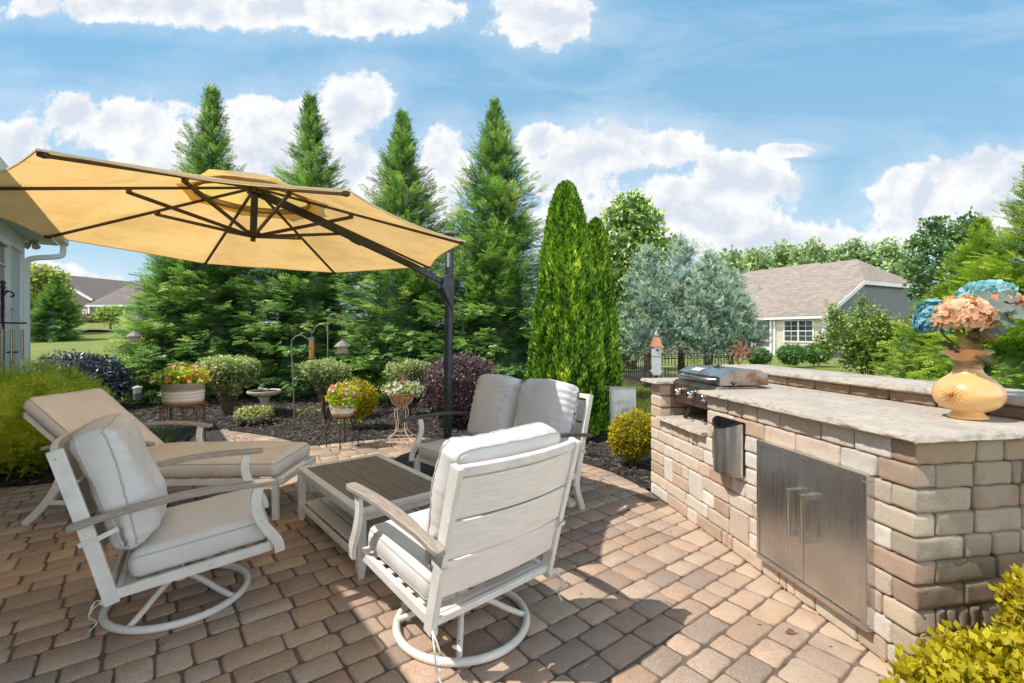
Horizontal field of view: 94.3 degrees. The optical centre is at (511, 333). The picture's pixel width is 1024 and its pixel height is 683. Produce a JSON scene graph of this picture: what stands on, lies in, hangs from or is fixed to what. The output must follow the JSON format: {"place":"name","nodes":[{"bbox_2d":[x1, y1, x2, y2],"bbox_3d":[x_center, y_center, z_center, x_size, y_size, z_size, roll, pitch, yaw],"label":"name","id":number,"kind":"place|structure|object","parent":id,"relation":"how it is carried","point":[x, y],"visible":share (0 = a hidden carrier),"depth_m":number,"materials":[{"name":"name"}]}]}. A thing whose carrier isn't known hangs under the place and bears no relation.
{"place":"outdoors","nodes":[
{"label":"outdoors","id":0,"kind":"place"},
{"bbox_2d":[0,398,651,488],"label":"mulch ground","id":1,"kind":"structure","parent":0,"point":[586,460],"depth_m":6.67,"materials":[{"name":"brown wood"}]},
{"bbox_2d":[0,280,14,463],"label":"chime pole","id":2,"kind":"object","parent":1,"relation":"on","point":[3,290],"visible":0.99,"depth_m":5.00,"materials":[{"name":"black metal"}]},
{"bbox_2d":[0,308,26,376],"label":"wind chime","id":3,"kind":"object","parent":2,"relation":"hanging from","point":[12,351],"visible":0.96,"depth_m":4.94,"materials":[{"name":"black metal"}]},
{"bbox_2d":[0,353,117,480],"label":"lime shrub","id":4,"kind":"object","parent":1,"relation":"on","point":[22,440],"visible":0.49,"depth_m":4.47,"materials":[{"name":"green plant"}]},
{"bbox_2d":[31,348,136,400],"bbox_3d":[-7.920,0.840,8.575,1.891,1.139,1.546,0,0,0],"label":"dark shrub","id":5,"kind":"object","parent":1,"relation":"on","point":[117,376],"visible":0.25,"depth_m":8.52,"materials":[{"name":"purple plant"}]},
{"bbox_2d":[104,255,222,403],"bbox_3d":[-7.230,-0.429,10.223,2.673,4.117,2.682,0,0,0],"label":"evergreen tree","id":6,"kind":"object","parent":1,"relation":"on","point":[162,338],"visible":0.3,"depth_m":9.74,"materials":[{"name":"green plant"}]},
{"bbox_2d":[152,427,189,442],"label":"daylily clump","id":7,"kind":"object","parent":1,"relation":"on","point":[163,439],"visible":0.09,"depth_m":5.11,"materials":[{"name":"green plant"}]},
{"bbox_2d":[147,418,195,442],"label":"daylily clump","id":8,"kind":"object","parent":1,"relation":"on","point":[163,432],"visible":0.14,"depth_m":5.55,"materials":[{"name":"green plant"}]},
{"bbox_2d":[158,401,206,442],"bbox_3d":[-3.665,1.094,5.300,0.370,0.612,0.370,0,0,-20],"label":"plant stand","id":9,"kind":"object","parent":1,"relation":"on","point":[203,404],"visible":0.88,"depth_m":5.27,"materials":[{"name":"metal"}]},
{"bbox_2d":[148,362,213,405],"bbox_3d":[-3.674,0.553,5.306,0.584,0.468,0.630,0,0,0],"label":"flower pot","id":10,"kind":"object","parent":9,"relation":"on","point":[180,385],"visible":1,"depth_m":5.15,"materials":[{"name":"white ceramic"}]},
{"bbox_2d":[103,82,282,402],"bbox_3d":[-6.859,-1.950,10.594,3.944,7.329,4.160,0,0,0],"label":"evergreen tree","id":11,"kind":"object","parent":1,"relation":"on","point":[208,287],"visible":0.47,"depth_m":9.96,"materials":[{"name":"green plant"}]},
{"bbox_2d":[125,331,141,341],"bbox_3d":[-6.844,-0.109,8.600,0.228,0.537,0.228,0,0,-23],"label":"house feeder","id":12,"kind":"object","parent":11,"relation":"hanging from","point":[133,336],"visible":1,"depth_m":8.54,"materials":[{"name":"beige"}]},
{"bbox_2d":[128,337,139,341],"bbox_3d":[-6.844,0.099,8.600,0.170,0.091,0.170,0,0,0],"label":"seed window","id":13,"kind":"structure","parent":12,"relation":"in","point":[132,338],"depth_m":8.54,"materials":[{"name":"plastic"}]},
{"bbox_2d":[132,366,142,399],"bbox_3d":[-6.544,0.865,8.300,0.150,0.595,0.148,0,0,0],"label":"suet feeder","id":14,"kind":"object","parent":11,"relation":"hanging from","point":[137,392],"visible":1,"depth_m":8.26,"materials":[{"name":"grey"}]},
{"bbox_2d":[192,354,260,414],"bbox_3d":[-4.914,0.870,8.199,1.065,1.066,0.876,0,0,0],"label":"variegated shrub","id":15,"kind":"object","parent":1,"relation":"on","point":[231,374],"visible":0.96,"depth_m":8.06,"materials":[{"name":"green plant"}]},
{"bbox_2d":[232,404,275,424],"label":"shrub","id":16,"kind":"object","parent":1,"relation":"on","point":[248,415],"visible":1,"depth_m":7.21,"materials":[{"name":"green plant"}]},
{"bbox_2d":[246,388,281,406],"bbox_3d":[-4.175,1.177,8.012,0.540,0.445,0.540,0,0,0],"label":"bird bath","id":17,"kind":"object","parent":1,"relation":"on","point":[264,397],"visible":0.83,"depth_m":7.94,"materials":[{"name":"beige stone"}]},
{"bbox_2d":[258,387,268,391],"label":"stones","id":18,"kind":"object","parent":17,"relation":"on","point":[263,389],"visible":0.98,"depth_m":7.98,"materials":[{"name":"stone"}]},
{"bbox_2d":[207,88,378,400],"bbox_3d":[-4.679,-1.935,11.023,4.092,7.266,4.083,0,0,0],"label":"evergreen tree","id":19,"kind":"object","parent":1,"relation":"on","point":[303,302],"visible":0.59,"depth_m":10.25,"materials":[{"name":"green plant"}]},
{"bbox_2d":[291,335,312,422],"bbox_3d":[-3.253,0.708,7.365,0.348,1.384,0.014,0,0,0],"label":"shepherd hook","id":20,"kind":"object","parent":1,"relation":"on","point":[292,371],"visible":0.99,"depth_m":7.36,"materials":[{"name":"black metal"}]},
{"bbox_2d":[295,408,316,416],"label":"ground plant","id":21,"kind":"object","parent":1,"relation":"on","point":[314,410],"visible":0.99,"depth_m":8.05,"materials":[{"name":"green plant"}]},
{"bbox_2d":[310,403,326,411],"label":"ground plant","id":22,"kind":"object","parent":1,"relation":"on","point":[316,406],"visible":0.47,"depth_m":8.51,"materials":[{"name":"green plant"}]},
{"bbox_2d":[298,356,353,418],"bbox_3d":[-3.017,0.888,7.761,0.849,1.029,0.761,0,0,0],"label":"variegated shrub","id":23,"kind":"object","parent":1,"relation":"on","point":[326,374],"visible":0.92,"depth_m":7.64,"materials":[{"name":"green plant"}]},
{"bbox_2d":[310,314,343,358],"bbox_3d":[-3.171,0.528,8.150,0.584,1.743,0.017,0,0,0],"label":"shepherd hook","id":24,"kind":"object","parent":1,"relation":"on","point":[327,330],"visible":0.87,"depth_m":8.14,"materials":[{"name":"black metal"}]},
{"bbox_2d":[308,337,314,358],"bbox_3d":[-3.436,0.204,8.150,0.110,0.458,0.110,0,0,0],"label":"tube feeder","id":25,"kind":"object","parent":24,"relation":"hanging from","point":[311,349],"visible":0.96,"depth_m":8.12,"materials":[{"name":"orange"}]},
{"bbox_2d":[334,339,350,353],"bbox_3d":[-2.913,0.091,8.150,0.268,0.510,0.268,0,0,-23],"label":"lantern feeder","id":26,"kind":"object","parent":24,"relation":"hanging from","point":[341,346],"visible":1,"depth_m":8.08,"materials":[{"name":"beige"}]},
{"bbox_2d":[337,347,347,352],"bbox_3d":[-2.913,0.274,8.150,0.185,0.107,0.185,0,0,-23],"label":"seed window","id":27,"kind":"structure","parent":26,"relation":"in","point":[338,348],"depth_m":8.08,"materials":[{"name":"plastic"}]},
{"bbox_2d":[339,377,378,428],"bbox_3d":[-2.284,1.019,6.951,0.671,0.765,0.586,0,0,0],"label":"gold shrub","id":28,"kind":"object","parent":1,"relation":"on","point":[368,402],"visible":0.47,"depth_m":6.88,"materials":[{"name":"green plant"}]},
{"bbox_2d":[318,107,466,403],"bbox_3d":[-2.354,-1.629,10.596,3.791,6.738,4.221,0,0,0],"label":"evergreen tree","id":29,"kind":"object","parent":1,"relation":"on","point":[395,320],"visible":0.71,"depth_m":9.91,"materials":[{"name":"green plant"}]},
{"bbox_2d":[385,358,429,415],"bbox_3d":[-1.789,0.909,8.092,0.794,0.985,0.682,0,0,0],"label":"variegated shrub","id":30,"kind":"object","parent":1,"relation":"on","point":[406,366],"visible":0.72,"depth_m":7.96,"materials":[{"name":"green plant"}]},
{"bbox_2d":[415,351,507,425],"bbox_3d":[-0.762,0.822,7.245,1.478,1.168,1.216,0,0,0],"label":"purple shrub","id":31,"kind":"object","parent":1,"relation":"on","point":[468,372],"visible":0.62,"depth_m":6.85,"materials":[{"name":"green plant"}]},
{"bbox_2d":[392,95,549,398],"bbox_3d":[-0.289,-1.720,9.976,3.902,6.609,4.159,0,0,36],"label":"evergreen tree","id":32,"kind":"object","parent":1,"relation":"on","point":[497,314],"visible":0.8,"depth_m":9.40,"materials":[{"name":"green plant"}]},
{"bbox_2d":[523,179,607,437],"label":"arborvitae column","id":33,"kind":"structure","parent":1,"relation":"on","point":[566,342],"depth_m":6.20,"materials":[{"name":"green plant"}]},
{"bbox_2d":[588,216,623,430],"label":"arborvitae column","id":34,"kind":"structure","parent":1,"relation":"on","point":[601,251],"depth_m":6.73,"materials":[{"name":"green plant"}]},
{"bbox_2d":[605,384,640,424],"bbox_3d":[1.414,1.021,6.071,0.457,0.758,0.033,0,0,0],"label":"garden flag","id":35,"kind":"object","parent":1,"relation":"on","point":[623,399],"visible":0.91,"depth_m":6.08,"materials":[{"name":"fabric"}]},
{"bbox_2d":[606,406,651,466],"bbox_3d":[1.291,1.084,5.008,0.600,0.635,0.520,0,0,0],"label":"gold shrub","id":36,"kind":"object","parent":1,"relation":"on","point":[629,436],"visible":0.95,"depth_m":4.89,"materials":[{"name":"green plant"}]},
{"bbox_2d":[0,429,905,682],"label":"patio paving","id":37,"kind":"structure","parent":0,"point":[42,620],"depth_m":2.36,"materials":[{"name":"beige stone"}]},
{"bbox_2d":[45,413,284,634],"bbox_3d":[-1.772,0.909,2.517,0.940,0.980,0.842,0,0,-33],"label":"swivel rocker","id":38,"kind":"object","parent":37,"relation":"on","point":[121,484],"visible":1,"depth_m":2.26,"materials":[{"name":"light grey fabric"},{"name":"white distressed metal"},{"name":"weathered wood"}]},
{"bbox_2d":[21,388,315,525],"bbox_3d":[-2.685,0.944,3.861,1.915,0.946,0.775,0,0,-2],"label":"chaise lounge","id":39,"kind":"object","parent":37,"relation":"on","point":[56,416],"visible":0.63,"depth_m":3.61,"materials":[{"name":"beige fabric"}]},
{"bbox_2d":[0,148,465,476],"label":"cantilever umbrella","id":40,"kind":"object","parent":37,"relation":"on","point":[231,218],"visible":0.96,"depth_m":3.79,"materials":[{"name":"fabric"}]},
{"bbox_2d":[325,415,359,449],"bbox_3d":[-2.098,1.212,5.880,0.291,0.377,0.291,0,0,34],"label":"plant stand","id":41,"kind":"object","parent":37,"relation":"on","point":[344,418],"visible":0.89,"depth_m":5.84,"materials":[{"name":"black metal"}]},
{"bbox_2d":[324,381,361,417],"bbox_3d":[-2.092,0.807,5.883,0.454,0.429,0.477,0,0,0],"label":"flower pot","id":42,"kind":"object","parent":41,"relation":"on","point":[343,401],"visible":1,"depth_m":5.76,"materials":[{"name":"green plant"}]},
{"bbox_2d":[297,453,432,579],"bbox_3d":[-0.993,1.202,3.335,0.655,0.395,1.170,0,0,-40],"label":"coffee table","id":43,"kind":"object","parent":37,"relation":"on","point":[405,489],"visible":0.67,"depth_m":3.26,"materials":[{"name":"wood"}]},
{"bbox_2d":[379,393,416,446],"bbox_3d":[-1.407,1.074,6.050,0.450,0.650,0.450,0,0,0],"label":"urn stand","id":44,"kind":"object","parent":37,"relation":"on","point":[395,431],"visible":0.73,"depth_m":5.99,"materials":[{"name":"beige metal"}]},
{"bbox_2d":[378,368,424,405],"bbox_3d":[-1.411,0.670,6.051,0.581,0.487,0.592,0,0,0],"label":"flower pot","id":45,"kind":"object","parent":44,"relation":"in","point":[405,387],"visible":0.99,"depth_m":5.94,"materials":[{"name":"ceramic"}]},
{"bbox_2d":[16,463,878,678],"bbox_3d":[-0.996,1.396,3.651,5.001,0.003,3.774,0,0,0],"label":"debris","id":46,"kind":"object","parent":37,"relation":"on","point":[468,636],"visible":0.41,"depth_m":2.37,"materials":[{"name":"brown plant"}]},
{"bbox_2d":[346,422,580,682],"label":"swivel rocker","id":47,"kind":"object","parent":37,"relation":"on","point":[495,509],"visible":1,"depth_m":2.02,"materials":[{"name":"white metal"}]},
{"bbox_2d":[403,374,592,509],"bbox_3d":[-0.119,0.892,4.010,0.988,1.033,1.442,0,0,-44],"label":"loveseat","id":48,"kind":"object","parent":37,"relation":"on","point":[500,401],"visible":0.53,"depth_m":4.00,"materials":[{"name":"grey fabric"}]},
{"bbox_2d":[785,628,797,633],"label":"dry leaf","id":49,"kind":"object","parent":37,"relation":"on","point":[789,631],"visible":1,"depth_m":2.21,"materials":[{"name":"orange plant"}]},
{"bbox_2d":[640,364,1023,673],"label":"outdoor kitchen","id":50,"kind":"object","parent":37,"relation":"on","point":[881,517],"visible":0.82,"depth_m":2.19,"materials":[{"name":"stone"}]},
{"bbox_2d":[673,364,767,418],"bbox_3d":[1.597,0.469,3.722,0.468,0.453,0.633,0,0,-10],"label":"gas grill","id":51,"kind":"object","parent":50,"relation":"in","point":[697,378],"visible":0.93,"depth_m":3.58,"materials":[{"name":"metal"}]},
{"bbox_2d":[712,416,745,477],"bbox_3d":[1.357,0.717,3.034,0.112,0.340,0.262,0,0,-10],"label":"paper towel dispenser","id":52,"kind":"object","parent":50,"relation":"attached to","point":[728,445],"visible":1,"depth_m":2.95,"materials":[{"name":"metal"}]},
{"bbox_2d":[760,446,803,581],"bbox_3d":[1.456,0.955,2.574,0.091,0.618,0.323,0,0,0],"label":"access door","id":53,"kind":"structure","parent":50,"relation":"in","point":[781,474],"depth_m":2.56,"materials":[{"name":"metal"}]},
{"bbox_2d":[798,461,860,620],"bbox_3d":[1.487,0.955,2.246,0.085,0.618,0.324,0,0,-10],"label":"access door","id":54,"kind":"structure","parent":50,"relation":"in","point":[830,503],"depth_m":2.24,"materials":[{"name":"metal"}]},
{"bbox_2d":[931,349,1006,420],"bbox_3d":[2.129,0.234,2.220,0.260,0.328,0.257,0,0,0],"label":"ceramic vase","id":55,"kind":"object","parent":50,"relation":"on","point":[966,388],"visible":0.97,"depth_m":2.16,"materials":[{"name":"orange ceramic"}]},
{"bbox_2d":[910,279,1023,363],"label":"flower bouquet","id":56,"kind":"object","parent":55,"relation":"in","point":[978,310],"visible":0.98,"depth_m":2.14,"materials":[{"name":"multicoloured plant"}]},
{"bbox_2d":[878,614,1023,682],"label":"gold shrub","id":57,"kind":"object","parent":37,"relation":"on","point":[986,654],"visible":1,"depth_m":1.43,"materials":[{"name":"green plant"}]},
{"bbox_2d":[30,323,916,494],"bbox_3d":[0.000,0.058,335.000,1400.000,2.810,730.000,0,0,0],"label":"lawn","id":58,"kind":"structure","parent":0,"point":[95,341],"depth_m":26.69,"materials":[{"name":"green plant"}]},
{"bbox_2d":[0,157,68,374],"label":"home wall","id":59,"kind":"structure","parent":58,"relation":"on","point":[15,263],"depth_m":6.06,"materials":[{"name":"white paint"}]},
{"bbox_2d":[0,234,10,330],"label":"window","id":60,"kind":"structure","parent":59,"relation":"in","point":[5,244],"depth_m":5.43,"materials":[{"name":"white glass"}]},
{"bbox_2d":[25,240,40,249],"bbox_3d":[-6.477,-1.196,6.410,0.220,0.129,0.124,0,0,0],"label":"flood light","id":61,"kind":"object","parent":59,"relation":"attached to","point":[35,246],"visible":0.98,"depth_m":6.39,"materials":[{"name":"grey metal"}]},
{"bbox_2d":[30,262,83,327],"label":"broadleaf tree","id":62,"kind":"object","parent":58,"relation":"on","point":[40,278],"visible":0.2,"depth_m":37.27,"materials":[{"name":"green plant"}]},
{"bbox_2d":[30,275,86,341],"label":"conifer tree","id":63,"kind":"object","parent":58,"relation":"on","point":[54,319],"visible":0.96,"depth_m":32.54,"materials":[{"name":"green plant"}]},
{"bbox_2d":[38,275,132,322],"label":"house","id":64,"kind":"structure","parent":58,"relation":"on","point":[88,289],"depth_m":68.44,"materials":[{"name":"beige"}]},
{"bbox_2d":[80,312,104,322],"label":"foundation shrub","id":65,"kind":"object","parent":58,"relation":"on","point":[87,317],"visible":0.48,"depth_m":57.55,"materials":[{"name":"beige plant"}]},
{"bbox_2d":[86,329,115,329],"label":"mulch ring","id":66,"kind":"object","parent":58,"relation":"on","point":[100,329],"visible":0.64,"depth_m":40.48,"materials":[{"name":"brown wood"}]},
{"bbox_2d":[91,304,126,328],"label":"tree","id":67,"kind":"object","parent":66,"relation":"on","point":[108,312],"visible":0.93,"depth_m":41.67,"materials":[{"name":"green plant"}]},
{"bbox_2d":[85,280,159,322],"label":"house","id":68,"kind":"structure","parent":58,"relation":"on","point":[119,296],"depth_m":60.41,"materials":[{"name":"stone"}]},
{"bbox_2d":[115,380,652,418],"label":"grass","id":69,"kind":"structure","parent":58,"relation":"on","point":[644,400],"depth_m":10.15,"materials":[{"name":"green plant"}]},
{"bbox_2d":[617,311,644,371],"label":"laurel shrub","id":70,"kind":"object","parent":58,"relation":"on","point":[622,337],"visible":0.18,"depth_m":17.02,"materials":[{"name":"green plant"}]},
{"bbox_2d":[599,188,684,368],"bbox_3d":[4.872,-2.216,18.936,4.022,7.244,3.724,0,0,0],"label":"maple tree","id":71,"kind":"object","parent":58,"relation":"on","point":[627,213],"visible":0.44,"depth_m":18.16,"materials":[{"name":"green plant"}]},
{"bbox_2d":[616,242,682,387],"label":"blue cypress","id":72,"kind":"object","parent":58,"relation":"on","point":[645,333],"visible":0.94,"depth_m":12.26,"materials":[{"name":"green plant"}]},
{"bbox_2d":[661,330,664,352],"bbox_3d":[3.675,0.193,11.600,0.140,0.570,0.140,0,0,0],"label":"hanging bird feeder","id":73,"kind":"object","parent":72,"relation":"hanging from","point":[662,349],"visible":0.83,"depth_m":11.59,"materials":[{"name":"orange metal"}]},
{"bbox_2d":[622,372,677,383],"bbox_3d":[5.100,1.388,15.000,4.400,0.001,4.000,0,0,0],"label":"cypress bed","id":74,"kind":"object","parent":58,"relation":"on","point":[660,376],"depth_m":15.33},
{"bbox_2d":[620,352,643,381],"bbox_3d":[3.475,0.952,14.461,0.078,0.896,2.212,0,0,-13],"label":"iron fence","id":75,"kind":"object","parent":74,"relation":"on","point":[630,377],"visible":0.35,"depth_m":13.97,"materials":[{"name":"black metal"}]},
{"bbox_2d":[641,224,713,377],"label":"blue cypress","id":76,"kind":"object","parent":74,"relation":"on","point":[686,250],"visible":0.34,"depth_m":12.87,"materials":[{"name":"green plant"}]},
{"bbox_2d":[644,351,727,377],"bbox_3d":[5.212,0.952,13.994,3.236,0.896,0.085,0,0,-22],"label":"iron fence","id":77,"kind":"object","parent":74,"relation":"on","point":[704,360],"visible":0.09,"depth_m":13.81,"materials":[{"name":"black metal"}]},
{"bbox_2d":[706,264,778,364],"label":"blue cypress","id":78,"kind":"object","parent":74,"relation":"on","point":[755,337],"visible":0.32,"depth_m":13.27,"materials":[{"name":"green plant"}]},
{"bbox_2d":[650,330,662,377],"bbox_3d":[2.434,0.669,8.000,0.218,1.461,0.218,0,0,16],"label":"birdhouse","id":79,"kind":"object","parent":58,"relation":"on","point":[656,346],"visible":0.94,"depth_m":7.94,"materials":[{"name":"white wood"}]},
{"bbox_2d":[665,242,761,364],"bbox_3d":[4.903,-0.488,12.228,2.368,3.788,2.269,0,0,-22],"label":"blue cypress","id":80,"kind":"object","parent":58,"relation":"on","point":[721,318],"visible":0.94,"depth_m":11.94,"materials":[{"name":"green plant"}]},
{"bbox_2d":[700,244,749,275],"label":"tree","id":81,"kind":"object","parent":58,"relation":"on","point":[734,257],"visible":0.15,"depth_m":43.07,"materials":[{"name":"green plant"}]},
{"bbox_2d":[726,337,752,363],"bbox_3d":[5.719,0.739,11.990,0.709,1.321,0.148,0,0,0],"label":"pinwheel","id":82,"kind":"object","parent":58,"relation":"on","point":[740,352],"visible":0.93,"depth_m":11.95,"materials":[{"name":"red metal"}]},
{"bbox_2d":[739,247,759,272],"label":"tree","id":83,"kind":"object","parent":58,"relation":"on","point":[746,258],"visible":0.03,"depth_m":50.75,"materials":[{"name":"green plant"}]},
{"bbox_2d":[746,346,773,364],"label":"boxwood","id":84,"kind":"object","parent":58,"relation":"on","point":[759,358],"visible":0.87,"depth_m":19.73,"materials":[{"name":"green plant"}]},
{"bbox_2d":[743,239,798,271],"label":"tree","id":85,"kind":"object","parent":58,"relation":"on","point":[780,255],"visible":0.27,"depth_m":49.08,"materials":[{"name":"green plant"}]},
{"bbox_2d":[636,259,924,357],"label":"neighbor house","id":86,"kind":"structure","parent":58,"relation":"on","point":[791,304],"depth_m":30.38,"materials":[{"name":"beige"}]},
{"bbox_2d":[783,319,813,342],"bbox_3d":[17.192,-0.150,28.518,0.070,1.360,1.850,0,0,-27],"label":"window","id":87,"kind":"structure","parent":86,"relation":"in","point":[793,330],"depth_m":28.48,"materials":[{"name":"white glass"}]},
{"bbox_2d":[774,342,808,365],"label":"boxwood","id":88,"kind":"object","parent":58,"relation":"on","point":[790,354],"visible":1,"depth_m":19.71,"materials":[{"name":"green plant"}]},
{"bbox_2d":[771,236,839,267],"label":"tree","id":89,"kind":"object","parent":58,"relation":"on","point":[814,252],"visible":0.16,"depth_m":50.77,"materials":[{"name":"green plant"}]},
{"bbox_2d":[803,340,832,365],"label":"boxwood","id":90,"kind":"object","parent":58,"relation":"on","point":[813,357],"visible":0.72,"depth_m":20.32,"materials":[{"name":"green plant"}]},
{"bbox_2d":[832,236,868,263],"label":"tree","id":91,"kind":"object","parent":58,"relation":"on","point":[855,245],"visible":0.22,"depth_m":55.42,"materials":[{"name":"green plant"}]},
{"bbox_2d":[812,290,915,374],"bbox_3d":[9.294,0.152,12.469,2.358,2.504,1.935,0,0,-23],"label":"crepe myrtle","id":92,"kind":"object","parent":58,"relation":"on","point":[861,339],"visible":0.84,"depth_m":12.33,"materials":[{"name":"green plant"}]},
{"bbox_2d":[852,236,910,269],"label":"tree","id":93,"kind":"object","parent":58,"relation":"on","point":[887,251],"visible":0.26,"depth_m":53.13,"materials":[{"name":"green plant"}]},
{"bbox_2d":[877,257,928,287],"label":"tree","id":94,"kind":"object","parent":58,"relation":"on","point":[892,269],"visible":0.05,"depth_m":49.98,"materials":[{"name":"green plant"}]},
{"bbox_2d":[867,281,965,379],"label":"leyland tree","id":95,"kind":"object","parent":58,"relation":"on","point":[939,293],"visible":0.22,"depth_m":10.37,"materials":[{"name":"green plant"}]},
{"bbox_2d":[897,206,989,308],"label":"oak tree","id":96,"kind":"object","parent":58,"relation":"on","point":[935,229],"visible":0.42,"depth_m":20.86,"materials":[{"name":"green plant"}]},
{"bbox_2d":[887,213,1019,376],"bbox_3d":[10.669,-0.545,10.740,3.476,4.442,3.386,0,0,0],"label":"leyland tree","id":97,"kind":"object","parent":58,"relation":"on","point":[975,243],"visible":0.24,"depth_m":10.77,"materials":[{"name":"green plant"}]},
{"bbox_2d":[906,161,1023,380],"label":"leyland tree","id":98,"kind":"object","parent":58,"relation":"on","point":[994,269],"visible":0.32,"depth_m":8.78,"materials":[{"name":"green plant"}]},
{"bbox_2d":[906,316,1023,389],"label":"leyland tree","id":99,"kind":"object","parent":58,"relation":"on","point":[1005,369],"visible":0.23,"depth_m":7.37,"materials":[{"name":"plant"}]},
{"bbox_2d":[0,0,1023,327],"label":"sky","id":100,"kind":"structure","parent":0,"point":[751,123],"materials":[{"name":"blue"}]},
{"label":"bed ground","id":101,"kind":"structure","parent":0,"visible":0},
{"bbox_2d":[988,563,1023,634],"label":"gold shrub","id":102,"kind":"object","parent":101,"relation":"on","point":[1012,606],"visible":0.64,"depth_m":1.78,"materials":[{"name":"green plant"}]}
]}

